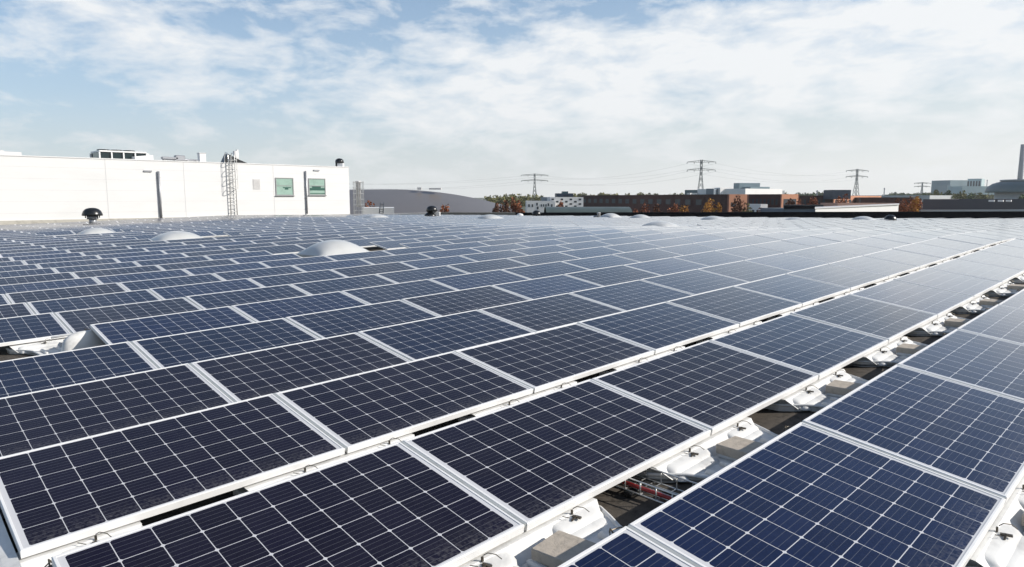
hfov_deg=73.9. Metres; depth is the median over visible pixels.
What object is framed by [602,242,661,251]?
solar panel
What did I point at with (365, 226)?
solar panel
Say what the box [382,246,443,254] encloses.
solar panel
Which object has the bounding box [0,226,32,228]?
solar panel
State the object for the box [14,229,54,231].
solar panel
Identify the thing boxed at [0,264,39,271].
solar panel
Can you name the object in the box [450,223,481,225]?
solar panel
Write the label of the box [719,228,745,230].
solar panel
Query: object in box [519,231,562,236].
solar panel
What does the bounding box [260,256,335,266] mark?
solar panel
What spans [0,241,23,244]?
solar panel
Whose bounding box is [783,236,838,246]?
solar panel
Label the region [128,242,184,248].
solar panel
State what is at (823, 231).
solar panel
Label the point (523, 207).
ground
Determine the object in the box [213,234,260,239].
solar panel
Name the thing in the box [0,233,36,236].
solar panel
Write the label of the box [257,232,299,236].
solar panel
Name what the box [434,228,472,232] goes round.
solar panel
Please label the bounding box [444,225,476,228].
solar panel
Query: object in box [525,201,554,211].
white apartments
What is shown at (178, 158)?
roof duct
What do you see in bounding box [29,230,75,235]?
solar panel
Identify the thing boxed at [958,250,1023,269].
solar panel
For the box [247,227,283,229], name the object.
solar panel
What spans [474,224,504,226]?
solar panel
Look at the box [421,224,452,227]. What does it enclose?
solar panel
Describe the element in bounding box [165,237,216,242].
solar panel
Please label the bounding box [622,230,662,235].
solar panel
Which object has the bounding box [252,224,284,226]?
solar panel
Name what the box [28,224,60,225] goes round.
solar panel
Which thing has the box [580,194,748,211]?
brick building
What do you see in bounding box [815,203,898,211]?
white hall
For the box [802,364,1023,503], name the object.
solar panel
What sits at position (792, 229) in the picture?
solar panel
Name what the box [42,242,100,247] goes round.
solar panel
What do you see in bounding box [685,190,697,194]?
teal hall
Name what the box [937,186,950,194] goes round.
hospital low wing
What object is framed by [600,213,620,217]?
rooflight dome
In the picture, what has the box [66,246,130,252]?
solar panel
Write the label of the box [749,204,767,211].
white house
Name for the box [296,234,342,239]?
solar panel
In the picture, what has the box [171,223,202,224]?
solar panel
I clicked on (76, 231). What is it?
solar panel
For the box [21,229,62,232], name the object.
solar panel
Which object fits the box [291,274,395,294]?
solar panel
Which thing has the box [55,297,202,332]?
solar panel
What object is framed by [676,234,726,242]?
solar panel
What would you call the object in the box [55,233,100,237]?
solar panel
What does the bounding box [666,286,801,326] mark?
solar panel
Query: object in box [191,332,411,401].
solar panel
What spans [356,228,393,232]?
solar panel
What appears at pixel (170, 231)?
solar panel
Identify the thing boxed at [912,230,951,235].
solar panel
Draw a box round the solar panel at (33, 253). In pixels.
[0,250,69,256]
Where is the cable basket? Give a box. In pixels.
[615,467,696,503]
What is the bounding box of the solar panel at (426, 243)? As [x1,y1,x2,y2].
[399,240,453,247]
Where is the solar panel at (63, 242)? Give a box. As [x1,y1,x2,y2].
[32,240,87,245]
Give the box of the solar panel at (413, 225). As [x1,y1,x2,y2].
[399,224,431,226]
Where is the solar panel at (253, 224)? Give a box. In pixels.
[238,223,269,225]
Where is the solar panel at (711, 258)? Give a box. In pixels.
[674,251,749,265]
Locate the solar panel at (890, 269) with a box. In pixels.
[828,255,919,277]
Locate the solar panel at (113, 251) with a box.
[81,248,146,255]
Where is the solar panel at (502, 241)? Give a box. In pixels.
[477,238,529,245]
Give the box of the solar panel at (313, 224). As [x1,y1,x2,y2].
[298,223,329,225]
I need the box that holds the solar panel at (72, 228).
[55,227,92,229]
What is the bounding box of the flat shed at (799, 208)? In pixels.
[784,205,823,211]
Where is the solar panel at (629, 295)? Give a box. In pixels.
[570,280,693,310]
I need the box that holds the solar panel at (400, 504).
[51,441,525,566]
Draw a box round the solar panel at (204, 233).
[190,231,216,236]
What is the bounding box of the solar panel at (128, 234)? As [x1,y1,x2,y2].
[111,232,155,235]
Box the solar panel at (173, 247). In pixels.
[144,244,203,250]
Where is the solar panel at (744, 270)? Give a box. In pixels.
[699,260,792,281]
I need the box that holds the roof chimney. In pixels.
[197,153,205,161]
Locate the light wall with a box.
[921,210,1023,211]
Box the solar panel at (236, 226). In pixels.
[218,225,253,228]
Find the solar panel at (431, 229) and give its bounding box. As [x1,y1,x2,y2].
[411,227,446,231]
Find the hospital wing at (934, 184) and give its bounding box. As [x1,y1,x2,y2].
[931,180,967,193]
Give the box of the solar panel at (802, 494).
[629,422,1005,566]
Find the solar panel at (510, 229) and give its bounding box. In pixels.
[495,227,528,230]
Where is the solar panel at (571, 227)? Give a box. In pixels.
[551,226,582,229]
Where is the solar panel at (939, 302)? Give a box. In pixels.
[850,279,973,317]
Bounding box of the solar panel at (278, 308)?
[232,291,367,321]
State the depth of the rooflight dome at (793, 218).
48.52 m
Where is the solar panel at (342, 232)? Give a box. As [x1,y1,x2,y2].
[317,231,358,234]
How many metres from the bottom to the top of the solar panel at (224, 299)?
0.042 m
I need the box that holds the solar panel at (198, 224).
[182,223,213,225]
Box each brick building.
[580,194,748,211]
[748,194,798,209]
[799,196,881,204]
[855,197,913,211]
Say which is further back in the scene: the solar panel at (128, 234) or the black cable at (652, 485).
the solar panel at (128, 234)
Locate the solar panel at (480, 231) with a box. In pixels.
[460,229,499,233]
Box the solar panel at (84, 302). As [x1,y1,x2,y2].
[27,289,162,313]
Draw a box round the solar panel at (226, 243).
[200,241,255,246]
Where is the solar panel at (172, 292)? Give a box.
[149,278,262,299]
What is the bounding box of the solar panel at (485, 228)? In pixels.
[468,226,501,229]
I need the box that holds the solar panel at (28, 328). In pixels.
[0,312,71,346]
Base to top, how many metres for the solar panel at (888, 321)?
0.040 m
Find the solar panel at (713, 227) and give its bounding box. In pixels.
[701,227,726,228]
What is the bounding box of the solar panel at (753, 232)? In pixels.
[735,229,772,234]
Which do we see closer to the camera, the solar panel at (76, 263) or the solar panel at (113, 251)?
the solar panel at (76, 263)
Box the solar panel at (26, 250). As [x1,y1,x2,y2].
[0,247,55,253]
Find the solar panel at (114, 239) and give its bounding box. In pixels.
[86,237,137,241]
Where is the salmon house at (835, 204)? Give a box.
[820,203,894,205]
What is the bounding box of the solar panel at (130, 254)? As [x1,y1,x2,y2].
[97,250,166,258]
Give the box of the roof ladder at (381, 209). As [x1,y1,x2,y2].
[379,202,383,213]
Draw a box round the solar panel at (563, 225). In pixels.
[551,225,577,226]
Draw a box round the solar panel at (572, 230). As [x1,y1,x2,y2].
[552,228,590,232]
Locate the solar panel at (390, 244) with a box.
[369,239,420,249]
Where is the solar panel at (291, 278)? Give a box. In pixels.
[248,269,346,286]
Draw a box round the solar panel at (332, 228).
[316,227,350,229]
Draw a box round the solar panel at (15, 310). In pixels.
[0,302,35,318]
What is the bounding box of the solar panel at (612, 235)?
[590,232,634,238]
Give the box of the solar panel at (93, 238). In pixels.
[76,236,124,239]
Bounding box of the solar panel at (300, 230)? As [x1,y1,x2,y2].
[280,229,319,232]
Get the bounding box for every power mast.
[521,174,547,194]
[687,160,715,189]
[846,169,868,194]
[914,182,930,193]
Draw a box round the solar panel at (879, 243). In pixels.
[846,237,908,248]
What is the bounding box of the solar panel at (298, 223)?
[284,222,313,224]
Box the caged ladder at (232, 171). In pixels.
[224,152,237,214]
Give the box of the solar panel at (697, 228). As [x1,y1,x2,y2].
[678,227,704,230]
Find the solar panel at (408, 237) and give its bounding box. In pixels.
[386,234,431,239]
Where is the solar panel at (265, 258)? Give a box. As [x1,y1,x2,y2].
[230,253,302,263]
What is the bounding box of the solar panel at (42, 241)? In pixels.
[22,239,76,243]
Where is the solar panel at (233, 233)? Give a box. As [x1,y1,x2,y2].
[223,230,264,235]
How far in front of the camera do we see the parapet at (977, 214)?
58.30 m
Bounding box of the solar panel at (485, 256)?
[459,250,526,260]
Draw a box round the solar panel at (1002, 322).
[957,304,1023,344]
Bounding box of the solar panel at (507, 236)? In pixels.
[484,233,529,239]
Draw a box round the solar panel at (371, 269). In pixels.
[331,262,417,276]
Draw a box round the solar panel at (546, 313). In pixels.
[478,293,624,331]
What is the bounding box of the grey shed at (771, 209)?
[760,208,783,211]
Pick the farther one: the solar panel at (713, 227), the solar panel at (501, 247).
the solar panel at (713, 227)
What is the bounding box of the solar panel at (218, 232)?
[209,229,248,235]
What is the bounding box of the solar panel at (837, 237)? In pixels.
[809,232,861,241]
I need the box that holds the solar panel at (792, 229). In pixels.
[780,228,808,230]
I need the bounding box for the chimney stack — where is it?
[1017,144,1023,178]
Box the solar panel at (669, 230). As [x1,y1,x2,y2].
[652,228,686,232]
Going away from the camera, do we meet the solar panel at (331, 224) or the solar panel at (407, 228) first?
the solar panel at (407, 228)
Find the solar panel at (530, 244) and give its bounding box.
[515,239,566,247]
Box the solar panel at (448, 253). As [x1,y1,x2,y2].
[420,248,483,257]
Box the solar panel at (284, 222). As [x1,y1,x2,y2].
[270,221,300,223]
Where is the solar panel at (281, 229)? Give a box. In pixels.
[263,228,299,231]
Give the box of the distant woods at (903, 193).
[885,192,942,194]
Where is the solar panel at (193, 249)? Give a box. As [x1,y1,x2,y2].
[162,246,225,253]
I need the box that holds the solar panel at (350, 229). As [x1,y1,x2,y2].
[334,227,370,231]
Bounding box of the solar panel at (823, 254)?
[785,247,861,262]
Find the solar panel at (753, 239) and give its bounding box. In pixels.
[728,235,778,243]
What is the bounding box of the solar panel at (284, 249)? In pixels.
[242,244,304,254]
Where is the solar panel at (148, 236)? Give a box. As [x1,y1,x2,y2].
[124,234,159,238]
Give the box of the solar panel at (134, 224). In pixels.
[118,223,150,224]
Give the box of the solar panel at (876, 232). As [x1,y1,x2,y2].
[857,230,889,234]
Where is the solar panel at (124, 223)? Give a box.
[110,222,140,224]
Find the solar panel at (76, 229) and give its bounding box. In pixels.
[62,228,89,230]
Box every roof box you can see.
[0,150,21,154]
[714,188,733,193]
[823,190,850,198]
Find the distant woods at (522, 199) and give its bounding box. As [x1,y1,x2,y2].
[484,193,542,206]
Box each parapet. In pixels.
[386,213,425,214]
[440,212,514,214]
[516,211,1023,218]
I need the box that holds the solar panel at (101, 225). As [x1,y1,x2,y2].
[84,225,118,226]
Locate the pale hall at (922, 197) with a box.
[851,195,952,210]
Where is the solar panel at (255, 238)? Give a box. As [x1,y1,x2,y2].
[232,236,279,240]
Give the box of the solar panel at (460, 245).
[434,242,489,249]
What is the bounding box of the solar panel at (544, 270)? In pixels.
[501,261,589,278]
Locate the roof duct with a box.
[161,155,197,160]
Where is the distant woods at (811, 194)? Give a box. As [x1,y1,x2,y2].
[785,192,823,195]
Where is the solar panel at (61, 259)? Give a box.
[23,255,100,264]
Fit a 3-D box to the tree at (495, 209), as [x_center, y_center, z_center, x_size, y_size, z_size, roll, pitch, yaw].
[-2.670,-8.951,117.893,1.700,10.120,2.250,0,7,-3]
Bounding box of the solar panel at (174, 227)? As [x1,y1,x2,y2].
[157,225,193,228]
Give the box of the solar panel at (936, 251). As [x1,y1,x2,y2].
[892,243,966,259]
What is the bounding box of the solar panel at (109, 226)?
[93,225,126,227]
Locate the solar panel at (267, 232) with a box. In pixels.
[239,231,281,234]
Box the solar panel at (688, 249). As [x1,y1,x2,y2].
[655,243,719,254]
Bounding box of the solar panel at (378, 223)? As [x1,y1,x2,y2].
[363,222,393,224]
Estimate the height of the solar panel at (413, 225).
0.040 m
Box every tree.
[439,204,448,211]
[492,203,499,211]
[500,199,510,211]
[509,197,521,214]
[640,203,648,211]
[652,204,662,211]
[667,203,678,211]
[679,204,688,211]
[700,198,715,211]
[710,203,721,211]
[731,195,745,211]
[743,203,751,211]
[785,198,794,204]
[807,195,818,204]
[840,193,848,202]
[898,196,915,211]
[905,196,920,211]
[912,197,922,211]
[943,190,953,198]
[953,190,966,198]
[966,192,976,198]
[977,192,987,198]
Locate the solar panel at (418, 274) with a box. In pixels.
[377,265,468,282]
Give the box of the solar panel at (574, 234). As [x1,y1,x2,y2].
[553,231,596,237]
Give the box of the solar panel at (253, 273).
[213,265,304,279]
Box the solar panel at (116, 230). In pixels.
[110,227,147,232]
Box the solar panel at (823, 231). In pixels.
[806,229,837,233]
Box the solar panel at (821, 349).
[711,314,887,379]
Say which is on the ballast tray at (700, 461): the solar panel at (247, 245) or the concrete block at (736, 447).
the concrete block at (736, 447)
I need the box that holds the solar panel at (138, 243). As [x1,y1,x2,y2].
[113,240,167,245]
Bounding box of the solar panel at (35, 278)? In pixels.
[0,272,76,284]
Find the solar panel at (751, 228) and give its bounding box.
[741,227,765,229]
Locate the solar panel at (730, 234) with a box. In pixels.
[708,231,749,238]
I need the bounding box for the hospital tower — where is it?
[967,179,984,185]
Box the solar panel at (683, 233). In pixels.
[663,230,704,236]
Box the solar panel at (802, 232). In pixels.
[783,230,822,235]
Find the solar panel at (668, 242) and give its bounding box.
[644,238,696,246]
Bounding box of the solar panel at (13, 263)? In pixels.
[0,260,26,266]
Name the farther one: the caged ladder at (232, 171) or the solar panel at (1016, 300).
the caged ladder at (232, 171)
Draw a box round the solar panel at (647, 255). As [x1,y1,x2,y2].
[611,248,681,261]
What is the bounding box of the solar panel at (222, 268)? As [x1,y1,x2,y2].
[184,262,268,274]
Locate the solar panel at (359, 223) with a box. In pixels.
[345,222,374,224]
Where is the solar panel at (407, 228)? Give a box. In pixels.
[389,226,423,229]
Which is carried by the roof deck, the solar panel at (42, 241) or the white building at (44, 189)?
the solar panel at (42, 241)
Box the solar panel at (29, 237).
[4,236,55,239]
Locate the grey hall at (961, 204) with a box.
[922,199,1023,209]
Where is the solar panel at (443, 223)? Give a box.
[429,222,458,224]
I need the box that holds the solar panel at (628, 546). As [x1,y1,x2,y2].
[558,525,700,566]
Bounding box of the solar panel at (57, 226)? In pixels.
[40,225,74,227]
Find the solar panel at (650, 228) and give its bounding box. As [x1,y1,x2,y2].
[641,227,669,229]
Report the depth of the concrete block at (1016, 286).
9.90 m
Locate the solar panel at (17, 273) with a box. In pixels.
[0,268,57,277]
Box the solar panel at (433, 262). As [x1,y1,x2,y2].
[402,256,476,268]
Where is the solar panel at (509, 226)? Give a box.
[498,225,526,227]
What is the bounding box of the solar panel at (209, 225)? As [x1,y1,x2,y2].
[194,224,225,226]
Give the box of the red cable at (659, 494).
[621,481,673,499]
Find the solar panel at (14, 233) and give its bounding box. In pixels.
[0,232,29,234]
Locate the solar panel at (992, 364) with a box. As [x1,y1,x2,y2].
[898,329,1023,400]
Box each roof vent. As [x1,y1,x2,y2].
[82,208,102,223]
[335,158,343,166]
[424,206,439,215]
[532,210,540,215]
[884,215,896,219]
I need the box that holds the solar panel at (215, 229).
[195,228,233,231]
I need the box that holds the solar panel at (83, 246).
[54,244,114,249]
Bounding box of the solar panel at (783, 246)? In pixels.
[752,240,813,251]
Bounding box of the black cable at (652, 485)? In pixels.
[631,477,678,496]
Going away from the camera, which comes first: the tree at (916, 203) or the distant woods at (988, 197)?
the tree at (916, 203)
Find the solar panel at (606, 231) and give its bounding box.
[585,229,625,234]
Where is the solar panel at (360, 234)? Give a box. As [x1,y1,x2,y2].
[338,232,379,236]
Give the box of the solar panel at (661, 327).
[577,302,739,353]
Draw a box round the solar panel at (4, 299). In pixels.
[0,294,11,304]
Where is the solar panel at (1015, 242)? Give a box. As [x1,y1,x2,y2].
[1001,238,1023,247]
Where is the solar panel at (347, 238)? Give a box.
[319,236,367,240]
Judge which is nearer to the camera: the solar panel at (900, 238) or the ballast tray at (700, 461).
the ballast tray at (700, 461)
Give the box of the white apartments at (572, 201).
[547,197,582,206]
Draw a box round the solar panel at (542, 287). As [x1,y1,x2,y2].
[492,274,601,298]
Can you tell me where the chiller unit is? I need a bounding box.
[90,149,152,159]
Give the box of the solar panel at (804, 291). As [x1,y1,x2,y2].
[735,274,850,306]
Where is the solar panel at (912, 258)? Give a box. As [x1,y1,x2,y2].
[863,249,944,267]
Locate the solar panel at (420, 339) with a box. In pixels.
[358,310,535,360]
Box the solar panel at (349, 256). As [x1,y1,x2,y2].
[326,250,392,260]
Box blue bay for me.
[706,189,717,193]
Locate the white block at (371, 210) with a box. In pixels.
[362,207,393,213]
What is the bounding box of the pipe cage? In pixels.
[353,181,364,213]
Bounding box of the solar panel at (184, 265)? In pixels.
[157,259,238,269]
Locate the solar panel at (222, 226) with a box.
[205,225,239,227]
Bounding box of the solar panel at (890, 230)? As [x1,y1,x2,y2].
[873,228,905,232]
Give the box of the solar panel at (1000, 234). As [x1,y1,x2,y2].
[975,230,1021,237]
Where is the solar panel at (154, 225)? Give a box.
[137,224,170,226]
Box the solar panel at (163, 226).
[147,225,181,227]
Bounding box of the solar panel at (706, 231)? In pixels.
[690,229,726,233]
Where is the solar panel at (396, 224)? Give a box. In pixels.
[380,223,412,225]
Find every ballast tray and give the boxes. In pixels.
[6,328,105,355]
[16,521,142,566]
[232,433,414,495]
[458,381,576,421]
[458,497,622,566]
[599,346,684,375]
[632,417,791,482]
[697,321,761,343]
[765,368,887,411]
[767,302,818,320]
[821,287,863,302]
[848,333,947,366]
[864,275,899,288]
[898,265,930,276]
[905,308,989,335]
[929,257,952,266]
[948,290,1020,313]
[965,476,1023,566]
[982,280,1017,296]
[1009,273,1023,282]
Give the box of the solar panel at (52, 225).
[33,225,68,226]
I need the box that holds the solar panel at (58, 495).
[0,393,346,558]
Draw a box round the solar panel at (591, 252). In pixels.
[560,246,623,257]
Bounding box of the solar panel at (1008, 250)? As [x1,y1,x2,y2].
[981,244,1023,257]
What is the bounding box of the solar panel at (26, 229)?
[8,228,46,230]
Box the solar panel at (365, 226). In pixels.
[349,225,381,227]
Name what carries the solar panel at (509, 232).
on the roof deck
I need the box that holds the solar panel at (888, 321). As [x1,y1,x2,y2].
[790,294,937,342]
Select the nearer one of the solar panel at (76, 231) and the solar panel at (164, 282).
the solar panel at (164, 282)
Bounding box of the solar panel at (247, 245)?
[220,242,276,248]
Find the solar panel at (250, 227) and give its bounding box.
[232,226,267,228]
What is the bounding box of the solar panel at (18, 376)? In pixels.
[0,341,159,397]
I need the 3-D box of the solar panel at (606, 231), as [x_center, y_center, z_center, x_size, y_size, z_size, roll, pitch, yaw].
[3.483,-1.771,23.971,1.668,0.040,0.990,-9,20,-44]
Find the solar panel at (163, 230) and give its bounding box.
[142,229,182,232]
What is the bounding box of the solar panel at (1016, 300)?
[999,289,1023,308]
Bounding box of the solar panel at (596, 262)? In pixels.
[562,255,637,269]
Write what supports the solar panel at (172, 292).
on the roof deck
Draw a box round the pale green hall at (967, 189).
[948,186,993,194]
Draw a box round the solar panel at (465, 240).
[445,237,492,243]
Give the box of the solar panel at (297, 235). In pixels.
[277,233,320,237]
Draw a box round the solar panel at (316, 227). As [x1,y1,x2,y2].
[299,226,332,228]
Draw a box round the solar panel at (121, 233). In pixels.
[100,231,143,234]
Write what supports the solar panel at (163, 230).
on the roof deck
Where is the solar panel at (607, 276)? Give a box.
[564,265,660,285]
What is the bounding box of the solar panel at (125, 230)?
[120,227,158,231]
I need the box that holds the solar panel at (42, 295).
[6,282,128,303]
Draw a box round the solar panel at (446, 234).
[426,232,466,236]
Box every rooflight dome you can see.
[76,228,114,234]
[151,231,202,240]
[295,240,368,257]
[363,214,387,217]
[478,214,501,218]
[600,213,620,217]
[630,214,650,217]
[641,221,677,226]
[701,216,724,219]
[784,217,803,219]
[852,216,875,219]
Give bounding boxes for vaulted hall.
[349,187,510,213]
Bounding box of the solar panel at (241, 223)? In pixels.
[226,222,256,224]
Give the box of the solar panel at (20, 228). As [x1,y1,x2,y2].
[2,227,39,229]
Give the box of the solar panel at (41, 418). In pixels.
[0,363,235,456]
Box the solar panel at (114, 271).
[72,265,162,277]
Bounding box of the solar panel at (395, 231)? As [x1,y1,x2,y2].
[377,229,416,233]
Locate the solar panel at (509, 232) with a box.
[489,230,530,234]
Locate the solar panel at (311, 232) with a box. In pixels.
[298,230,337,233]
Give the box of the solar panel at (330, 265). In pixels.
[292,259,373,271]
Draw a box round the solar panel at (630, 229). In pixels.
[617,228,649,231]
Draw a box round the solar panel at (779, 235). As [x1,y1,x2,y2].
[756,232,802,239]
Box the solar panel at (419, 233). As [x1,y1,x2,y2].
[400,231,440,235]
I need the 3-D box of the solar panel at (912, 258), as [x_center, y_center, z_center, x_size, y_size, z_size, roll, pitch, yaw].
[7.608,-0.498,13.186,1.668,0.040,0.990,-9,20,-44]
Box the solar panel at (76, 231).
[71,228,115,233]
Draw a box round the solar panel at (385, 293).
[342,279,456,303]
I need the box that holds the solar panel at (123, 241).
[99,239,151,243]
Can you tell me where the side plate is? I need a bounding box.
[0,515,21,566]
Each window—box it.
[275,178,293,195]
[308,178,326,195]
[685,199,690,204]
[696,199,701,204]
[783,199,795,207]
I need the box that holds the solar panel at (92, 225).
[75,224,109,225]
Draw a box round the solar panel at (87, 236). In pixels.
[64,235,111,238]
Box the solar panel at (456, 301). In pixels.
[401,285,531,315]
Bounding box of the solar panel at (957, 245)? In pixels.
[917,238,985,252]
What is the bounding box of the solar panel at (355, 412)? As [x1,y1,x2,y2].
[275,351,533,452]
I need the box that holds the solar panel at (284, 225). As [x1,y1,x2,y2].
[267,224,300,226]
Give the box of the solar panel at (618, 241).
[595,237,646,244]
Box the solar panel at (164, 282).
[120,273,224,290]
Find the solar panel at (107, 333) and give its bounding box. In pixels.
[90,306,255,344]
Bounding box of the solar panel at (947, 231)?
[930,229,963,233]
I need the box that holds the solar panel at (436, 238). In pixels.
[413,235,460,241]
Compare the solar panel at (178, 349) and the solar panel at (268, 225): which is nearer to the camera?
the solar panel at (178, 349)
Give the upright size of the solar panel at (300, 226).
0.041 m
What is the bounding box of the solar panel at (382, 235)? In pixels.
[362,233,405,237]
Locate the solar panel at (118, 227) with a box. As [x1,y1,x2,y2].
[101,226,136,228]
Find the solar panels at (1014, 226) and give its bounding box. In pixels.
[0,214,1023,257]
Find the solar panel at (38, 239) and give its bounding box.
[13,237,64,241]
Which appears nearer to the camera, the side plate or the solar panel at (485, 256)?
the side plate
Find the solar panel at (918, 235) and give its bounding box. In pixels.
[893,231,941,239]
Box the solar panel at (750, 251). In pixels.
[715,245,784,258]
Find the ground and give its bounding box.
[476,198,531,210]
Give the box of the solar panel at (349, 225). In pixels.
[333,224,365,226]
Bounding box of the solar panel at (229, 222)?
[214,222,244,223]
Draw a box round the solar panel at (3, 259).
[0,257,12,261]
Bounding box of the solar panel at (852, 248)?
[817,241,887,254]
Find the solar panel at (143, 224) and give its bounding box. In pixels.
[127,224,160,225]
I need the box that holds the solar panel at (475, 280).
[430,269,528,289]
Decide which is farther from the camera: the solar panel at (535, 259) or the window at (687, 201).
the window at (687, 201)
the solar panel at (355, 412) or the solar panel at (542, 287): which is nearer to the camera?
the solar panel at (355, 412)
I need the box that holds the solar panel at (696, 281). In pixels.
[640,269,747,294]
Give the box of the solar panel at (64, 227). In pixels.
[47,226,83,228]
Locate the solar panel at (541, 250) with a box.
[513,245,572,254]
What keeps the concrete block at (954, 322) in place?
on the ballast tray at (936, 327)
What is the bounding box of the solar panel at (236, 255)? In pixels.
[204,251,273,259]
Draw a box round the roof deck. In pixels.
[0,236,1023,552]
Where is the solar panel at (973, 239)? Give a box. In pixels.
[938,234,1000,246]
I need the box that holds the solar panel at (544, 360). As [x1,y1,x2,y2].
[456,323,654,392]
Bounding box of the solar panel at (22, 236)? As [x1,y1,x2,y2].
[0,234,45,238]
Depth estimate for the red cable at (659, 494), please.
3.67 m
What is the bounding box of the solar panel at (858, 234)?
[833,231,875,237]
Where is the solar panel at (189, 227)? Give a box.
[169,226,206,228]
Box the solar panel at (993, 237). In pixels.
[958,232,1014,241]
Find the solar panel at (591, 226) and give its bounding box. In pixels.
[579,226,606,227]
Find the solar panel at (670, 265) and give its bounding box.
[626,257,709,274]
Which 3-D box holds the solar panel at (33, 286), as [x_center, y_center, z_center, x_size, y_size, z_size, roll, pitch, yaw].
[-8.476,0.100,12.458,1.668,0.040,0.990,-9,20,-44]
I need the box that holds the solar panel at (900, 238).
[869,233,928,243]
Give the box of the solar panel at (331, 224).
[315,223,347,225]
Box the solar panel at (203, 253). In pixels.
[183,248,247,256]
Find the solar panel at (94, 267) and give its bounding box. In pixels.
[54,261,139,272]
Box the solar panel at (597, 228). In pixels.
[583,227,615,230]
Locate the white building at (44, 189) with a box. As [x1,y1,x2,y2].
[0,154,349,224]
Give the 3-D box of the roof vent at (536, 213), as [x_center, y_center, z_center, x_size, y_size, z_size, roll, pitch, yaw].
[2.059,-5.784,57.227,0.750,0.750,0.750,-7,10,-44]
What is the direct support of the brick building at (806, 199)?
on the ground
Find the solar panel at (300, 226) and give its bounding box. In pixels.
[283,225,316,227]
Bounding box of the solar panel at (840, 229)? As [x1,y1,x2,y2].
[827,228,855,231]
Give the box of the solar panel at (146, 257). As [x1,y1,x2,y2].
[115,253,187,261]
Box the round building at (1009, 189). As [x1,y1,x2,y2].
[985,179,1023,198]
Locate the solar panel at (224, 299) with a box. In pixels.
[186,284,309,308]
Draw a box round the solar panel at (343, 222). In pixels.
[328,221,357,223]
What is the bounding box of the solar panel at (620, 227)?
[611,226,639,228]
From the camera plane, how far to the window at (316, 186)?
57.57 m
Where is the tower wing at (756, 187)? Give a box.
[743,187,769,188]
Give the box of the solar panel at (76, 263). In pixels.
[37,258,118,267]
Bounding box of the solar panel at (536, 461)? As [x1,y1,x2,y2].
[403,379,711,530]
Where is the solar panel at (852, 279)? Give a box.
[786,264,888,290]
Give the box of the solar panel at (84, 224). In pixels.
[69,223,100,225]
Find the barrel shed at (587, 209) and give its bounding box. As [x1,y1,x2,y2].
[544,207,631,211]
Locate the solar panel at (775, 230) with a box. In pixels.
[757,228,789,231]
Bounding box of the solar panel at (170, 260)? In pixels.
[134,256,210,265]
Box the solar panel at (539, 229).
[523,227,558,231]
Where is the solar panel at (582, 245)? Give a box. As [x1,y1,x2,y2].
[558,241,610,249]
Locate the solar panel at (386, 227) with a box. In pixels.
[368,225,401,228]
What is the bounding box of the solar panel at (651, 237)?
[630,233,675,240]
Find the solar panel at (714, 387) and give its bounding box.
[592,340,818,434]
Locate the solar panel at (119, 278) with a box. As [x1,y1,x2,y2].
[94,269,191,283]
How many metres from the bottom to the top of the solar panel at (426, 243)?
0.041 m
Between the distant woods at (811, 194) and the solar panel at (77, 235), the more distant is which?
the distant woods at (811, 194)
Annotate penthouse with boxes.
[555,193,572,196]
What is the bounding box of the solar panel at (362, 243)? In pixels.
[344,237,391,247]
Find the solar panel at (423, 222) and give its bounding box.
[411,222,437,223]
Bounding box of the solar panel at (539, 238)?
[519,235,563,240]
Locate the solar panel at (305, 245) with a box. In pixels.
[295,242,317,248]
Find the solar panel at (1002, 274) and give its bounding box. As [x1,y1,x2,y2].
[929,258,1023,283]
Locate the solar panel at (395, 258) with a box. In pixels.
[360,253,430,263]
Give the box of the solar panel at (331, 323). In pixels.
[285,300,438,337]
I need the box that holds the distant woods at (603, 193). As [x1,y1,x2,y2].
[573,192,683,196]
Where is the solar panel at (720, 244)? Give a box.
[693,239,752,249]
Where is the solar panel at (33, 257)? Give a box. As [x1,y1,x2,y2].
[11,252,84,260]
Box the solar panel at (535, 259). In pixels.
[508,252,580,264]
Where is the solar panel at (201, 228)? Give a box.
[182,227,219,229]
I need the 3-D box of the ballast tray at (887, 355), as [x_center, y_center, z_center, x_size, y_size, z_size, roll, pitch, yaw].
[3.771,0.580,6.384,1.182,0.260,0.904,-9,10,-44]
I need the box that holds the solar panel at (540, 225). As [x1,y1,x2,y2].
[527,224,550,225]
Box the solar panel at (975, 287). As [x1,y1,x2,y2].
[894,267,1001,298]
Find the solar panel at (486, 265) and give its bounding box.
[446,258,528,272]
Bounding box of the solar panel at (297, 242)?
[271,239,321,244]
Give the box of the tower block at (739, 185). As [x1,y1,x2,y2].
[734,183,759,188]
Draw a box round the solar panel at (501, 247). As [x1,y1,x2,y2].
[472,243,528,252]
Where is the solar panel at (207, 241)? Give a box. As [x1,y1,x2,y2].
[182,239,235,244]
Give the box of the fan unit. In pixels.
[221,150,245,162]
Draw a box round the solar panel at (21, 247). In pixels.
[0,245,43,250]
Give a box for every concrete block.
[531,530,595,566]
[716,436,762,458]
[826,380,862,394]
[896,343,925,353]
[944,318,969,326]
[979,299,1003,305]
[1007,284,1023,289]
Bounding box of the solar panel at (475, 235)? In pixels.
[453,232,495,237]
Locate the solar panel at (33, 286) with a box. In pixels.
[0,277,100,293]
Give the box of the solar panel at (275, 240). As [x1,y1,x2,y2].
[252,237,300,242]
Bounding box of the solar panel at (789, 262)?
[745,253,828,271]
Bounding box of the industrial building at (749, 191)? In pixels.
[697,189,781,193]
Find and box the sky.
[0,0,1023,197]
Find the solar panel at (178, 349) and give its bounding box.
[132,318,321,367]
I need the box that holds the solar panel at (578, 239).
[555,236,602,242]
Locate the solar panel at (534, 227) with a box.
[526,225,553,228]
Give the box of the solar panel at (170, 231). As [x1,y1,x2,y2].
[154,230,196,233]
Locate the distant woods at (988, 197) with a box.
[927,193,993,198]
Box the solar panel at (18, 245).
[0,243,33,247]
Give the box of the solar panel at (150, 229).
[130,228,170,231]

